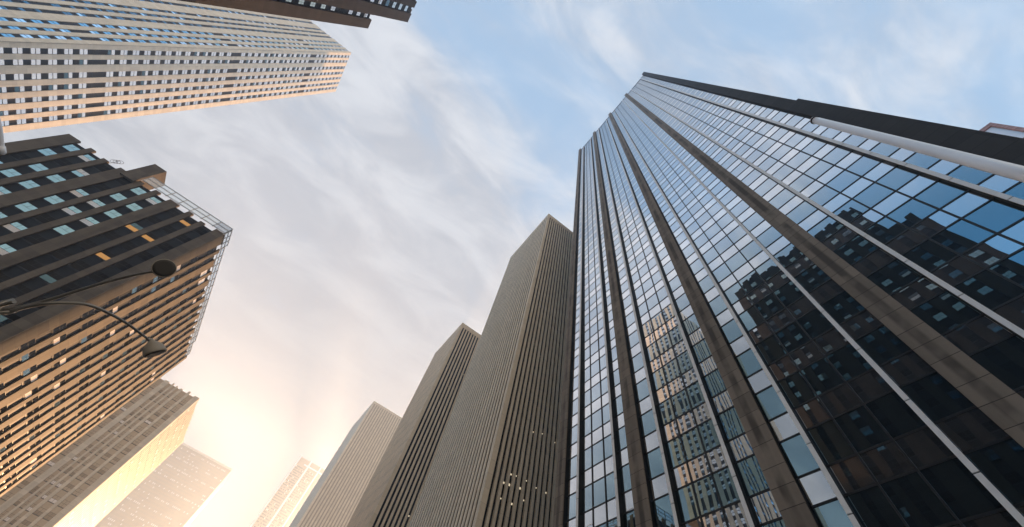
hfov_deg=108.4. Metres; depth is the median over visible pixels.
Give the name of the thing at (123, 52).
window
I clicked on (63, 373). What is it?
window
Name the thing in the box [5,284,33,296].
window
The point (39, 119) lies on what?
window
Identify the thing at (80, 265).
window
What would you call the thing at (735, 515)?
window
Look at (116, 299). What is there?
window
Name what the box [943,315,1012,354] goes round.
window
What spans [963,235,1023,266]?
window
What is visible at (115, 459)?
window
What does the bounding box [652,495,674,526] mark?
window
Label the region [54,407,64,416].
window
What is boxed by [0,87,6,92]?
window
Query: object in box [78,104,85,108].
window
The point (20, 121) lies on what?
window
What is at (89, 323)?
window
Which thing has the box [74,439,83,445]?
window
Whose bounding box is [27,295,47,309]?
window
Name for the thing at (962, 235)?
window
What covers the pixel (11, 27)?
window
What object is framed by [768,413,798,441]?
window
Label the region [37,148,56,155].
window
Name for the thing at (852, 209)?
window
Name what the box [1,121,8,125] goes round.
window
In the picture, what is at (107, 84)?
window
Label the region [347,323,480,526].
ribbed tower
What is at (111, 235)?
window
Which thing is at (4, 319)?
window
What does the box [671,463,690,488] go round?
window
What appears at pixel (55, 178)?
window
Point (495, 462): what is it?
ribbed tower
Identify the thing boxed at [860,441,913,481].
window
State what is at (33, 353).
window
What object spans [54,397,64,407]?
window
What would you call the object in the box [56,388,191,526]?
window
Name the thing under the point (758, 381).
window
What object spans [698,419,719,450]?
window
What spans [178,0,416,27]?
pier building
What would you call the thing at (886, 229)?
window
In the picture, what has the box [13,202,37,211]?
window
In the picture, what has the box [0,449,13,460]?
window
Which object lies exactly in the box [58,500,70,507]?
window
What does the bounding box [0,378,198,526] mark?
hazy tower
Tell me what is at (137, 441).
window
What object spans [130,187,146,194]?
window
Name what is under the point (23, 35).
window
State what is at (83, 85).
window
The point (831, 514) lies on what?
window
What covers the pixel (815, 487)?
window
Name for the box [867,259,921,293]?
window
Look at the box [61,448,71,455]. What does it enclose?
window
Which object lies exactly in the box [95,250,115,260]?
window
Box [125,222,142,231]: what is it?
window
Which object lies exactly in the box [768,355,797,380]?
window
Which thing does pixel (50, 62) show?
window
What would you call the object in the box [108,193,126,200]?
window
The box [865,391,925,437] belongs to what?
window
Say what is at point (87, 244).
window
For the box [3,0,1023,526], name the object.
sky
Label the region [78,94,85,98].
window
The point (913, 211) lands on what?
window
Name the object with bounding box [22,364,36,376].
window
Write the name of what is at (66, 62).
window
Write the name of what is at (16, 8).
window
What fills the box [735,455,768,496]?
window
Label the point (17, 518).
window
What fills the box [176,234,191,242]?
window
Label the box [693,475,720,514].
window
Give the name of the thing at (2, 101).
window
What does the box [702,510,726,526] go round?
window
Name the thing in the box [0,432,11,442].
window
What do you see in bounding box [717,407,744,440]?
window
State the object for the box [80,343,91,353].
window
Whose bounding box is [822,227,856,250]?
window
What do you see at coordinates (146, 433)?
window
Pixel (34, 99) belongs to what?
window
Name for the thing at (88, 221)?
window
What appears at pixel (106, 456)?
window
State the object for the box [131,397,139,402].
window
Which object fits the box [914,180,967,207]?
window
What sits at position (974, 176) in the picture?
window
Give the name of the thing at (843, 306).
window
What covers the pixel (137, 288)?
window
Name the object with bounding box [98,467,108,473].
window
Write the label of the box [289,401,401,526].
ribbed tower
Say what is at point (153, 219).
window
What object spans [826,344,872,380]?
window
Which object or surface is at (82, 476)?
window
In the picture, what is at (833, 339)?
window
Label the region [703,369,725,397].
window
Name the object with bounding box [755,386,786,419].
window
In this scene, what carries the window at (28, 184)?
in the brown tower at (74, 215)
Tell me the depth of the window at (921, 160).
25.38 m
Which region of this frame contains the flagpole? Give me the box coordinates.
[810,116,1023,182]
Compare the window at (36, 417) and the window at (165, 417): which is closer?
the window at (36, 417)
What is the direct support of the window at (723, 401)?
in the glass tower at (783, 312)
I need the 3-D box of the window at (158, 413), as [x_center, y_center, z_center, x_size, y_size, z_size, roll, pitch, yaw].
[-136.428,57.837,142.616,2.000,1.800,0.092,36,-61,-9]
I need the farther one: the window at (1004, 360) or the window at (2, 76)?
the window at (2, 76)
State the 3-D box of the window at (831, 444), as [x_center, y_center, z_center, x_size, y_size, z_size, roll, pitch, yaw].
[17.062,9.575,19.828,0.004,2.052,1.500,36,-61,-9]
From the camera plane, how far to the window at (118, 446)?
130.14 m
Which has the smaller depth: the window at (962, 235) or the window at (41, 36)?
the window at (962, 235)
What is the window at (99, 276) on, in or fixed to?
in the brown tower at (74, 215)
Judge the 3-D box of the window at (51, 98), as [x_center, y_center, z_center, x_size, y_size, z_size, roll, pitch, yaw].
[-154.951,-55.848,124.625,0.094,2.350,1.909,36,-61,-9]
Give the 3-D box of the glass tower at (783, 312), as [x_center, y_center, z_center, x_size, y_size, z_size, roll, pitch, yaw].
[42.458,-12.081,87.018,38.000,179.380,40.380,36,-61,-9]
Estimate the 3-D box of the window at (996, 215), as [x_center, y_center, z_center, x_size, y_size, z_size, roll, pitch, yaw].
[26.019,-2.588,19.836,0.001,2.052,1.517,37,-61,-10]
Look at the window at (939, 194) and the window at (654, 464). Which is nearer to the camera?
the window at (939, 194)
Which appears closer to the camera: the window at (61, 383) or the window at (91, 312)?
the window at (91, 312)
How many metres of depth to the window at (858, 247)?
25.41 m
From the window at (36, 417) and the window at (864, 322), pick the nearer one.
the window at (864, 322)
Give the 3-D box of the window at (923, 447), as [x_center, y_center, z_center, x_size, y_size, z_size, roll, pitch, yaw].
[18.638,8.312,16.720,0.006,1.420,1.500,36,-61,-10]
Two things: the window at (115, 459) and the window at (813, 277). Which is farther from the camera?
the window at (115, 459)
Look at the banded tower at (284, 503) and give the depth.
626.09 m
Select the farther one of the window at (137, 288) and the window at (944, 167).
the window at (137, 288)
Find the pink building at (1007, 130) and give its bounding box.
[979,122,1023,137]
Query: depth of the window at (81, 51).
123.76 m
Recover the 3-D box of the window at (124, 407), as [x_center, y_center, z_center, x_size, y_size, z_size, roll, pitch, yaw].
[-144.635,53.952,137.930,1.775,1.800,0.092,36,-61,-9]
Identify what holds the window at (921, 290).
in the glass tower at (783, 312)
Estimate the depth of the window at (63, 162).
70.15 m
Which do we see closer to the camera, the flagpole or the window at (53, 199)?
the flagpole
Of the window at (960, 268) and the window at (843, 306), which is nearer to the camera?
the window at (960, 268)
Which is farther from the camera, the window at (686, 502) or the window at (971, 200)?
the window at (686, 502)
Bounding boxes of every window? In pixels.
[0,0,348,109]
[0,33,14,36]
[0,74,5,80]
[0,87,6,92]
[0,99,7,104]
[0,110,8,115]
[0,161,213,488]
[0,168,21,176]
[0,186,11,194]
[0,243,16,255]
[0,272,11,282]
[0,313,21,324]
[0,393,5,399]
[0,405,7,413]
[0,414,8,422]
[0,425,9,434]
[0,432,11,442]
[0,442,12,452]
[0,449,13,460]
[0,510,7,518]
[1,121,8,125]
[1,492,14,500]
[2,222,26,232]
[2,457,14,468]
[3,464,15,474]
[4,513,13,520]
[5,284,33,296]
[5,472,16,482]
[7,26,20,29]
[9,152,30,159]
[10,516,20,523]
[12,7,24,10]
[12,18,25,21]
[12,48,22,53]
[13,60,22,64]
[13,74,23,79]
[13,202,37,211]
[14,86,24,91]
[14,498,24,504]
[15,98,24,102]
[16,109,25,113]
[17,119,25,124]
[17,180,39,188]
[17,480,29,488]
[17,520,30,526]
[18,259,43,271]
[19,34,32,37]
[20,339,35,351]
[20,501,29,507]
[21,349,35,362]
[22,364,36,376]
[23,233,46,244]
[23,374,37,385]
[24,387,37,398]
[25,395,38,406]
[26,406,38,417]
[26,504,35,510]
[27,163,47,171]
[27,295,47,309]
[27,414,39,424]
[28,423,39,434]
[28,430,40,440]
[29,439,40,449]
[30,19,42,22]
[30,48,39,53]
[30,486,39,492]
[31,60,40,64]
[31,73,40,79]
[32,85,40,90]
[32,97,41,101]
[32,469,44,476]
[33,108,41,112]
[33,117,41,122]
[33,213,56,223]
[34,507,45,515]
[35,489,45,495]
[37,35,50,38]
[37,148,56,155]
[38,271,63,283]
[41,492,50,498]
[43,195,63,204]
[43,512,56,520]
[45,174,65,182]
[45,475,53,481]
[47,458,57,465]
[48,49,56,53]
[48,60,56,64]
[48,73,56,78]
[48,85,56,89]
[48,96,56,100]
[48,249,71,259]
[48,495,60,503]
[49,106,56,110]
[49,116,56,120]
[52,225,74,234]
[53,158,72,165]
[53,322,66,334]
[53,334,65,345]
[53,348,65,359]
[53,358,65,368]
[53,370,65,381]
[54,379,65,389]
[54,389,65,399]
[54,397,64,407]
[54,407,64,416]
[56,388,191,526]
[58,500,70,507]
[59,282,80,292]
[61,206,81,214]
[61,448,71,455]
[62,144,80,150]
[63,484,74,491]
[64,49,72,53]
[64,60,72,64]
[64,73,71,77]
[64,84,71,88]
[64,95,71,99]
[64,105,71,109]
[64,114,71,118]
[69,189,89,196]
[69,260,90,270]
[70,169,89,176]
[72,488,83,495]
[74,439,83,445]
[76,239,98,249]
[76,473,87,480]
[77,154,95,161]
[78,83,85,88]
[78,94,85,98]
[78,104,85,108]
[78,113,84,117]
[79,49,87,54]
[79,60,86,64]
[79,72,86,77]
[79,217,99,225]
[79,355,90,365]
[79,364,89,373]
[79,374,89,383]
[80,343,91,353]
[81,319,93,330]
[81,333,92,343]
[82,309,93,319]
[85,477,95,484]
[86,199,105,207]
[87,271,109,282]
[87,430,95,435]
[89,463,99,469]
[92,183,111,190]
[93,164,111,171]
[94,446,227,526]
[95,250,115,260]
[98,421,107,427]
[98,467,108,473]
[101,453,111,459]
[102,230,121,240]
[103,209,121,217]
[104,330,114,339]
[105,82,112,86]
[105,92,111,96]
[105,320,115,330]
[106,72,112,76]
[107,50,114,54]
[107,306,117,316]
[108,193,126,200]
[108,296,118,305]
[109,413,118,418]
[110,457,119,463]
[113,260,133,270]
[113,443,122,449]
[115,177,131,184]
[118,71,125,76]
[119,241,138,250]
[120,50,127,54]
[120,405,128,410]
[122,448,130,454]
[124,435,133,440]
[125,203,141,210]
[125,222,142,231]
[128,308,137,317]
[129,81,135,85]
[130,71,136,75]
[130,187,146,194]
[130,295,139,303]
[131,284,141,294]
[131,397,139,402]
[132,50,138,54]
[132,439,140,444]
[135,426,143,432]
[136,251,154,260]
[141,232,158,241]
[142,71,147,75]
[143,430,151,436]
[145,197,160,204]
[145,418,153,423]
[146,215,162,223]
[152,276,161,283]
[152,422,160,427]
[154,410,162,415]
[157,242,174,251]
[160,225,177,233]
[162,414,170,419]
[164,403,171,408]
[165,209,179,216]
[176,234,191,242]
[179,218,193,225]
[193,227,207,235]
[254,465,313,526]
[565,76,1023,526]
[623,511,635,526]
[639,410,655,436]
[645,447,663,479]
[649,474,667,499]
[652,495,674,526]
[665,437,684,468]
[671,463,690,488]
[675,485,698,522]
[681,427,703,459]
[686,382,704,407]
[688,454,709,480]
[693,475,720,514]
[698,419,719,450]
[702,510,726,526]
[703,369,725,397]
[706,446,727,471]
[711,390,732,413]
[713,467,739,505]
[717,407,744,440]
[724,502,749,526]
[727,434,753,461]
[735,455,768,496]
[736,349,761,377]
[738,306,763,330]
[746,370,770,393]
[748,490,780,524]
[755,293,783,319]
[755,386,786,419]
[756,335,786,364]
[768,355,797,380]
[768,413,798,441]
[773,243,802,267]
[774,281,803,306]
[776,321,809,352]
[778,372,815,407]
[779,434,819,476]
[787,296,815,318]
[789,342,822,368]
[794,398,830,428]
[795,265,829,291]
[797,308,833,338]
[797,470,835,505]
[801,358,843,394]
[806,420,854,464]
[808,216,843,241]
[809,279,843,303]
[812,500,853,526]
[813,328,847,354]
[819,384,860,415]
[821,291,864,323]
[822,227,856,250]
[826,171,858,191]
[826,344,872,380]
[828,456,875,493]
[834,200,868,222]
[834,235,877,264]
[835,406,889,451]
[840,310,881,339]
[846,485,905,526]
[847,155,881,175]
[848,370,892,401]
[850,209,882,230]
[852,248,894,275]
[853,183,893,206]
[855,326,909,364]
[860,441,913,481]
[864,217,906,243]
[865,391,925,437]
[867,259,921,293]
[871,143,898,156]
[873,192,909,214]
[877,166,918,189]
[880,351,933,385]
[880,472,955,526]
[886,230,926,254]
[888,199,936,226]
[891,277,944,309]
[895,427,954,467]
[898,174,937,196]
[901,372,974,421]
[903,240,956,271]
[904,153,938,168]
[911,291,981,334]
[912,210,958,236]
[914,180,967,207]
[920,458,1002,518]
[928,160,958,174]
[931,220,993,252]
[931,256,983,285]
[935,408,1008,451]
[942,190,991,216]
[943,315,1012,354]
[947,165,991,183]
[954,270,1023,308]
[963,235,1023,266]
[964,199,1023,231]
[965,438,1023,504]
[970,335,1023,389]
[979,175,1018,191]
[993,296,1023,328]
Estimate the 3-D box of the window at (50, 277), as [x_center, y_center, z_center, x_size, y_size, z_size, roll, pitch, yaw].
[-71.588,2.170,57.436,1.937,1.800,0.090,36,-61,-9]
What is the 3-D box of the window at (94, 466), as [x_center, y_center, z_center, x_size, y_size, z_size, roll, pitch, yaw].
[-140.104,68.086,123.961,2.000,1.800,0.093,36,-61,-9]
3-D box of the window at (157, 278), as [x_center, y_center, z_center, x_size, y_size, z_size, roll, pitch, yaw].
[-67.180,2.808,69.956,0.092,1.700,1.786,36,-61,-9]
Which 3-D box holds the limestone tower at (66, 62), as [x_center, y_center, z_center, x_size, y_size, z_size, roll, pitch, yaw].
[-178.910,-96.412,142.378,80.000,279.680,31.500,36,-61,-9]
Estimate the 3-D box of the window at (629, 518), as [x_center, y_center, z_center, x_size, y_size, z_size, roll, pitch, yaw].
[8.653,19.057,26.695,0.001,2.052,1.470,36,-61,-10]
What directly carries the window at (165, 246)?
in the brown tower at (74, 215)
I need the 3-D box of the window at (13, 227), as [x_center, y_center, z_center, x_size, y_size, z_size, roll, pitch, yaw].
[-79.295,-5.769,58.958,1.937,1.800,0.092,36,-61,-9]
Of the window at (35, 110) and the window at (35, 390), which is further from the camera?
the window at (35, 110)
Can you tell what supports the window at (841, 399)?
in the glass tower at (783, 312)
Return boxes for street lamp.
[0,259,176,357]
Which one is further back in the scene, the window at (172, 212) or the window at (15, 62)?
the window at (15, 62)
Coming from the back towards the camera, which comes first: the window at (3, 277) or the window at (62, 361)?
the window at (62, 361)
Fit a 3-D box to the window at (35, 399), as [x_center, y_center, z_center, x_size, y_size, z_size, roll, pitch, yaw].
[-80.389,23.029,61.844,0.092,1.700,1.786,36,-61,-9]
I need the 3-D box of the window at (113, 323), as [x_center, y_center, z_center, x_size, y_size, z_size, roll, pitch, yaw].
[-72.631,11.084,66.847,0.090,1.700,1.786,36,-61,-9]
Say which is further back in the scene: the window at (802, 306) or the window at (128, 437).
the window at (128, 437)
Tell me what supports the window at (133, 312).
in the brown tower at (74, 215)
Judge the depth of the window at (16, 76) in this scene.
113.43 m
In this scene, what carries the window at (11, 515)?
in the hazy tower at (96, 474)
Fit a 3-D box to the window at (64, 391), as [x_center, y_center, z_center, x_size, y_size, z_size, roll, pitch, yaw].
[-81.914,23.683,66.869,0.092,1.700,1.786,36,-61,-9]
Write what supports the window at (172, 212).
in the brown tower at (74, 215)
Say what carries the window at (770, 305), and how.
in the glass tower at (783, 312)
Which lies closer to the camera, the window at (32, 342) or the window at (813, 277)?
the window at (813, 277)
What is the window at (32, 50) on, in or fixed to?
in the limestone tower at (66, 62)
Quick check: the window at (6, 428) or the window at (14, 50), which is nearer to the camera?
the window at (6, 428)
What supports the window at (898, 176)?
in the glass tower at (783, 312)
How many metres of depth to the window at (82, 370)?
68.35 m
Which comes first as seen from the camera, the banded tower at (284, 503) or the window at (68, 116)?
the window at (68, 116)
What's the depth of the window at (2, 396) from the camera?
55.77 m
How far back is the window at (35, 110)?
122.94 m
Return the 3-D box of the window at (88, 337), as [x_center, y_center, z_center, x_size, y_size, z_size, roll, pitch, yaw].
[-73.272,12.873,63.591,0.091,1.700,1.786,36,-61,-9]
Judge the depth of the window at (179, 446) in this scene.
490.42 m
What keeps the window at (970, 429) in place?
in the glass tower at (783, 312)
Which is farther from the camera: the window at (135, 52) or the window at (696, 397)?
the window at (135, 52)
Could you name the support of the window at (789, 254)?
in the glass tower at (783, 312)
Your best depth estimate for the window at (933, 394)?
17.39 m
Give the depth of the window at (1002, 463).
14.52 m
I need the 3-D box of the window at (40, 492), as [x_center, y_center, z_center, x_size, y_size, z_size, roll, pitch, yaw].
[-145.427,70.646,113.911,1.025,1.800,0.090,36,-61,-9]
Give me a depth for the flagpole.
10.95 m
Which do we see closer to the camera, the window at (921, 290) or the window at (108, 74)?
the window at (921, 290)
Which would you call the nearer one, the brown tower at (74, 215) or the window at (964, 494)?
the window at (964, 494)
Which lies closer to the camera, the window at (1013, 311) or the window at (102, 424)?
the window at (1013, 311)
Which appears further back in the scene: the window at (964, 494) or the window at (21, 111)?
the window at (21, 111)
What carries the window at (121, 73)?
in the limestone tower at (66, 62)
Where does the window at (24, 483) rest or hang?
in the hazy tower at (96, 474)
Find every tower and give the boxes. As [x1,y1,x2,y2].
[0,0,350,132]
[0,134,232,496]
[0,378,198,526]
[94,443,231,526]
[250,456,323,526]
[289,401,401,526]
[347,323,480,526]
[409,214,572,526]
[553,72,1023,526]
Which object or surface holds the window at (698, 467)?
in the glass tower at (783, 312)
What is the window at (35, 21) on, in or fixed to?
in the limestone tower at (66, 62)
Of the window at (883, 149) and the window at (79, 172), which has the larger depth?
the window at (79, 172)
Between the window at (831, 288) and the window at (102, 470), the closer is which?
the window at (831, 288)
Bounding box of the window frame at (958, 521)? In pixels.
[565,76,1023,526]
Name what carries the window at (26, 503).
in the hazy tower at (96, 474)
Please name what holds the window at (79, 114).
in the limestone tower at (66, 62)
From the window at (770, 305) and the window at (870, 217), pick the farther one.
the window at (770, 305)
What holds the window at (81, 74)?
in the limestone tower at (66, 62)
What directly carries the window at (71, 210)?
in the brown tower at (74, 215)
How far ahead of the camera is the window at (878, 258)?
23.86 m
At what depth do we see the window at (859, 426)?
19.01 m
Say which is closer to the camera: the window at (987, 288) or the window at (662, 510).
the window at (987, 288)
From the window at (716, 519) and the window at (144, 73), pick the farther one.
the window at (144, 73)
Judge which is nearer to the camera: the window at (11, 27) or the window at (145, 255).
the window at (145, 255)
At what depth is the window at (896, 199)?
25.34 m
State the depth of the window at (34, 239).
59.42 m
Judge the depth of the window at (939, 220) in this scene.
22.18 m
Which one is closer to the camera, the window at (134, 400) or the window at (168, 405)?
the window at (134, 400)
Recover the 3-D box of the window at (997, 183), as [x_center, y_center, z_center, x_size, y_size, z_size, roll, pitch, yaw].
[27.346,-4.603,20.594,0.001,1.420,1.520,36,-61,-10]
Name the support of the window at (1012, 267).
in the glass tower at (783, 312)
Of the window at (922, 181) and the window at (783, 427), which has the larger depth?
the window at (922, 181)
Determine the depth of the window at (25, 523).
108.50 m
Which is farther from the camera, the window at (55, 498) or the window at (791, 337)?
the window at (55, 498)
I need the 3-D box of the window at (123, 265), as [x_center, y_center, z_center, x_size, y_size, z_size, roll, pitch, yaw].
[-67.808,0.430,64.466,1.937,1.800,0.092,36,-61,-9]
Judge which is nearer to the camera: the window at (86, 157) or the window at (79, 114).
the window at (86, 157)
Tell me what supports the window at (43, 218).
in the brown tower at (74, 215)
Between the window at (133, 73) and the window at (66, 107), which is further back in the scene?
the window at (133, 73)
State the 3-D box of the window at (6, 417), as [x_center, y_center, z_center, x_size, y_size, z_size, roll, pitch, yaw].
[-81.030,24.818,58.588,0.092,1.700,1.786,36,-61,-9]
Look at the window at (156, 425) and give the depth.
140.00 m
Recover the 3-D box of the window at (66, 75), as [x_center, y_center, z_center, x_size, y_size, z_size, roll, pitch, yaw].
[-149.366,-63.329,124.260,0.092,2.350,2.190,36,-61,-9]
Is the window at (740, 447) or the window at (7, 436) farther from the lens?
the window at (7, 436)
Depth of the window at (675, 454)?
27.48 m
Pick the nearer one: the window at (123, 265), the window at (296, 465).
the window at (123, 265)
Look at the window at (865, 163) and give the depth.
29.28 m
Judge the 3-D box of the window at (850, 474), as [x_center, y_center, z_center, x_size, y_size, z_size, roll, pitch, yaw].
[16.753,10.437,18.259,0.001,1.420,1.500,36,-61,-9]
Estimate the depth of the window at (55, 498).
114.57 m
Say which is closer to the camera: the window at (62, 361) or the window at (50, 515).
the window at (62, 361)
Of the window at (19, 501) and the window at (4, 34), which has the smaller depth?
the window at (4, 34)
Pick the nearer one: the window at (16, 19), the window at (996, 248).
the window at (996, 248)
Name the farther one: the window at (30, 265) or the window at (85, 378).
the window at (85, 378)
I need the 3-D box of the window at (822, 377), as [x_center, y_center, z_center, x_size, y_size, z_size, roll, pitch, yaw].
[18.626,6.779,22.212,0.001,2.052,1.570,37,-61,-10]
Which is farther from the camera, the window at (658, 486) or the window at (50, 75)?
the window at (50, 75)
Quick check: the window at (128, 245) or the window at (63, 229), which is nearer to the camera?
the window at (63, 229)
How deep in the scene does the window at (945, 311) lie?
19.09 m
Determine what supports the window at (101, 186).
in the brown tower at (74, 215)
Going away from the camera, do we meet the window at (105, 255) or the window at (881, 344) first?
the window at (881, 344)
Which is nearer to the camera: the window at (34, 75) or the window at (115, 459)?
the window at (34, 75)
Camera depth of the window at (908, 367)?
19.00 m
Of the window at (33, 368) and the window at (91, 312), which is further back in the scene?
the window at (91, 312)
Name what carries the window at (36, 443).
in the brown tower at (74, 215)
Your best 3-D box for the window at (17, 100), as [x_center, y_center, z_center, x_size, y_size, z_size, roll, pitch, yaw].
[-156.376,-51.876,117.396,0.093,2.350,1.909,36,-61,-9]
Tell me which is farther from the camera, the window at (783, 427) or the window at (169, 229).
the window at (169, 229)
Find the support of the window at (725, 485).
in the glass tower at (783, 312)
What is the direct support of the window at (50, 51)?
in the limestone tower at (66, 62)
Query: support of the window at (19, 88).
in the limestone tower at (66, 62)
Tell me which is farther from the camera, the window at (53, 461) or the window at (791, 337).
the window at (53, 461)
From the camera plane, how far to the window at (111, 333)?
68.28 m
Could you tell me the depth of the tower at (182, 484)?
493.76 m
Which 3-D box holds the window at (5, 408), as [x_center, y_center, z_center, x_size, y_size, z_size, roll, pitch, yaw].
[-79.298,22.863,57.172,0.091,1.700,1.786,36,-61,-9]
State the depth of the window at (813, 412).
21.40 m
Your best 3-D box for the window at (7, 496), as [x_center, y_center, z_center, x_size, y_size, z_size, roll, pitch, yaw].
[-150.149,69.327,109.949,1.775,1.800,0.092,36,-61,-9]
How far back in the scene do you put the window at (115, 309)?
65.02 m
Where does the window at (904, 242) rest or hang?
in the glass tower at (783, 312)
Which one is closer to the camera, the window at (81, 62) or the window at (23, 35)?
the window at (23, 35)
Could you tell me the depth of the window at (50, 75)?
120.60 m
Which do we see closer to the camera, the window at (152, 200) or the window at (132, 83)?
the window at (152, 200)
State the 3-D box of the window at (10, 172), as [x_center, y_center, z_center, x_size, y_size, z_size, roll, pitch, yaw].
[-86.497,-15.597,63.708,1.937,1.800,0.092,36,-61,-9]
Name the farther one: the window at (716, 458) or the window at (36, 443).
the window at (36, 443)
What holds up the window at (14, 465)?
in the brown tower at (74, 215)
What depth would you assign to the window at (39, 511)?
111.53 m
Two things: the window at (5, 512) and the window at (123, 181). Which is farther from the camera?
the window at (5, 512)
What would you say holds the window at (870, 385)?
in the glass tower at (783, 312)
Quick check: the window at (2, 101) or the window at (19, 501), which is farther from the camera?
the window at (2, 101)
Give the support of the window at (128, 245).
in the brown tower at (74, 215)
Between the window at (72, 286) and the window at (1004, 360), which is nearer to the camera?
the window at (1004, 360)
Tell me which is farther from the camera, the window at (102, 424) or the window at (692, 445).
the window at (102, 424)
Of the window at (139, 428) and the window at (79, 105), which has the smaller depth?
the window at (79, 105)
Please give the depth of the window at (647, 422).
31.59 m
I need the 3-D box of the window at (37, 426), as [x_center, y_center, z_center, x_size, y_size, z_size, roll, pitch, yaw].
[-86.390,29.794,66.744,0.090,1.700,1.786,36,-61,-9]
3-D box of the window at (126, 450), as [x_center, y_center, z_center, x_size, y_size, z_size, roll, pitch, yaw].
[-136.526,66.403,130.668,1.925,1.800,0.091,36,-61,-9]
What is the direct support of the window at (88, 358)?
in the brown tower at (74, 215)
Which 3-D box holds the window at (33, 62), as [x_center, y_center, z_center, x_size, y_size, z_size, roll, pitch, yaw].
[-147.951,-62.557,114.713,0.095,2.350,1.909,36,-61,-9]
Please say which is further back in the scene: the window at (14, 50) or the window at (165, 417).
the window at (165, 417)
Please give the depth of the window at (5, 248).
56.43 m
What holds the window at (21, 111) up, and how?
in the limestone tower at (66, 62)
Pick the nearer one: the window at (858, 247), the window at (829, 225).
the window at (858, 247)
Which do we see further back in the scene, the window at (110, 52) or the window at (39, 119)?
the window at (110, 52)
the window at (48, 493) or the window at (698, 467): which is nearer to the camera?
the window at (698, 467)
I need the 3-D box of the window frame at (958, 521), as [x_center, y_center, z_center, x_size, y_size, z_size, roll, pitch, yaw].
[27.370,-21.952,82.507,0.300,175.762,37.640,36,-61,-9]
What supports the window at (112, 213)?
in the brown tower at (74, 215)
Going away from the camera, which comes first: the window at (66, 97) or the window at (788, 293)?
the window at (788, 293)
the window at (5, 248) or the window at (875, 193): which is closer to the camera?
the window at (875, 193)
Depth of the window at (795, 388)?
22.95 m
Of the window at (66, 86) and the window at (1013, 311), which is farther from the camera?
the window at (66, 86)
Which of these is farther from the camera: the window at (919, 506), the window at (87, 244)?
the window at (87, 244)
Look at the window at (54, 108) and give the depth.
126.63 m
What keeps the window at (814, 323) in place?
in the glass tower at (783, 312)
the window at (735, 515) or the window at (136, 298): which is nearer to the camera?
the window at (735, 515)
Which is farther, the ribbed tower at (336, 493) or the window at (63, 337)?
the ribbed tower at (336, 493)
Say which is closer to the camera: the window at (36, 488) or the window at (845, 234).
the window at (845, 234)
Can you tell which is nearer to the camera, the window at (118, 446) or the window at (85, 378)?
the window at (85, 378)
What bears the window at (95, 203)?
in the brown tower at (74, 215)
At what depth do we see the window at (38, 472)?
116.12 m
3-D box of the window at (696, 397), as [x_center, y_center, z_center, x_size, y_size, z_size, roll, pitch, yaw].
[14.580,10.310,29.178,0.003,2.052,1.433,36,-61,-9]
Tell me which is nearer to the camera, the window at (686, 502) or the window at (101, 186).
the window at (686, 502)
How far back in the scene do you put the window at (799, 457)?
20.63 m
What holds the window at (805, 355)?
in the glass tower at (783, 312)
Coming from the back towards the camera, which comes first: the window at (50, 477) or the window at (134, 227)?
the window at (50, 477)
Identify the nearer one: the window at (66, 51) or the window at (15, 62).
the window at (15, 62)
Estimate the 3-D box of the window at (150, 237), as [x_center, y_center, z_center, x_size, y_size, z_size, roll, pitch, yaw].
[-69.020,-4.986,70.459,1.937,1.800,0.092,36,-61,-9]
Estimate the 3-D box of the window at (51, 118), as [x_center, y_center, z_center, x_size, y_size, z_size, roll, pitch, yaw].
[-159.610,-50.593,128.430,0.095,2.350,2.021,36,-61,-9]
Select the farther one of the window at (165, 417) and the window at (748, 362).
the window at (165, 417)
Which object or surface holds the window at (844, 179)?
in the glass tower at (783, 312)
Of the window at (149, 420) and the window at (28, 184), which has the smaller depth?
the window at (28, 184)
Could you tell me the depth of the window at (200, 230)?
77.43 m
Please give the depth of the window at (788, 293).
27.74 m
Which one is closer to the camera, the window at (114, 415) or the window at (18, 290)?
the window at (18, 290)
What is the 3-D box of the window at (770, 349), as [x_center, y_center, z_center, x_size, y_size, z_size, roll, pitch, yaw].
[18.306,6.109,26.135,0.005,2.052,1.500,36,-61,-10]
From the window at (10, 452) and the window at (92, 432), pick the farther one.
the window at (92, 432)
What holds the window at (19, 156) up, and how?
in the brown tower at (74, 215)
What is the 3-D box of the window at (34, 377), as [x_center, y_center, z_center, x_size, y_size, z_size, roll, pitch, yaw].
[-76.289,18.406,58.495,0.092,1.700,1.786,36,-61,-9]
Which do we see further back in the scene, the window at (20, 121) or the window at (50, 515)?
the window at (20, 121)
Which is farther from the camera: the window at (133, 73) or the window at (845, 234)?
the window at (133, 73)
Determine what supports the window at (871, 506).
in the glass tower at (783, 312)
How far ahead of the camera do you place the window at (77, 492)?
118.21 m
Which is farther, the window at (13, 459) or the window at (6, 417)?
the window at (13, 459)
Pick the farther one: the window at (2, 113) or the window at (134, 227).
the window at (2, 113)
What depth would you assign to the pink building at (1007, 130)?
74.20 m
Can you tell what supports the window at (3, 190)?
in the brown tower at (74, 215)
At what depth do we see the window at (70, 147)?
72.90 m
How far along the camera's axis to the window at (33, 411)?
63.60 m
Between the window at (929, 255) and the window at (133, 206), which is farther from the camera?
the window at (133, 206)
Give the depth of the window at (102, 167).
73.93 m
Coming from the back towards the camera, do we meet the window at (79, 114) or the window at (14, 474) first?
the window at (79, 114)
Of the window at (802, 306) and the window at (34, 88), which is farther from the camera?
the window at (34, 88)
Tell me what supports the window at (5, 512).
in the hazy tower at (96, 474)
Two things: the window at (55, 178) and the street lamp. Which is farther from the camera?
the window at (55, 178)
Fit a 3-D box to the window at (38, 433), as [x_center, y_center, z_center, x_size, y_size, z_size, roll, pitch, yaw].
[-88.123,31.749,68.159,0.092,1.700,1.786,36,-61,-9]

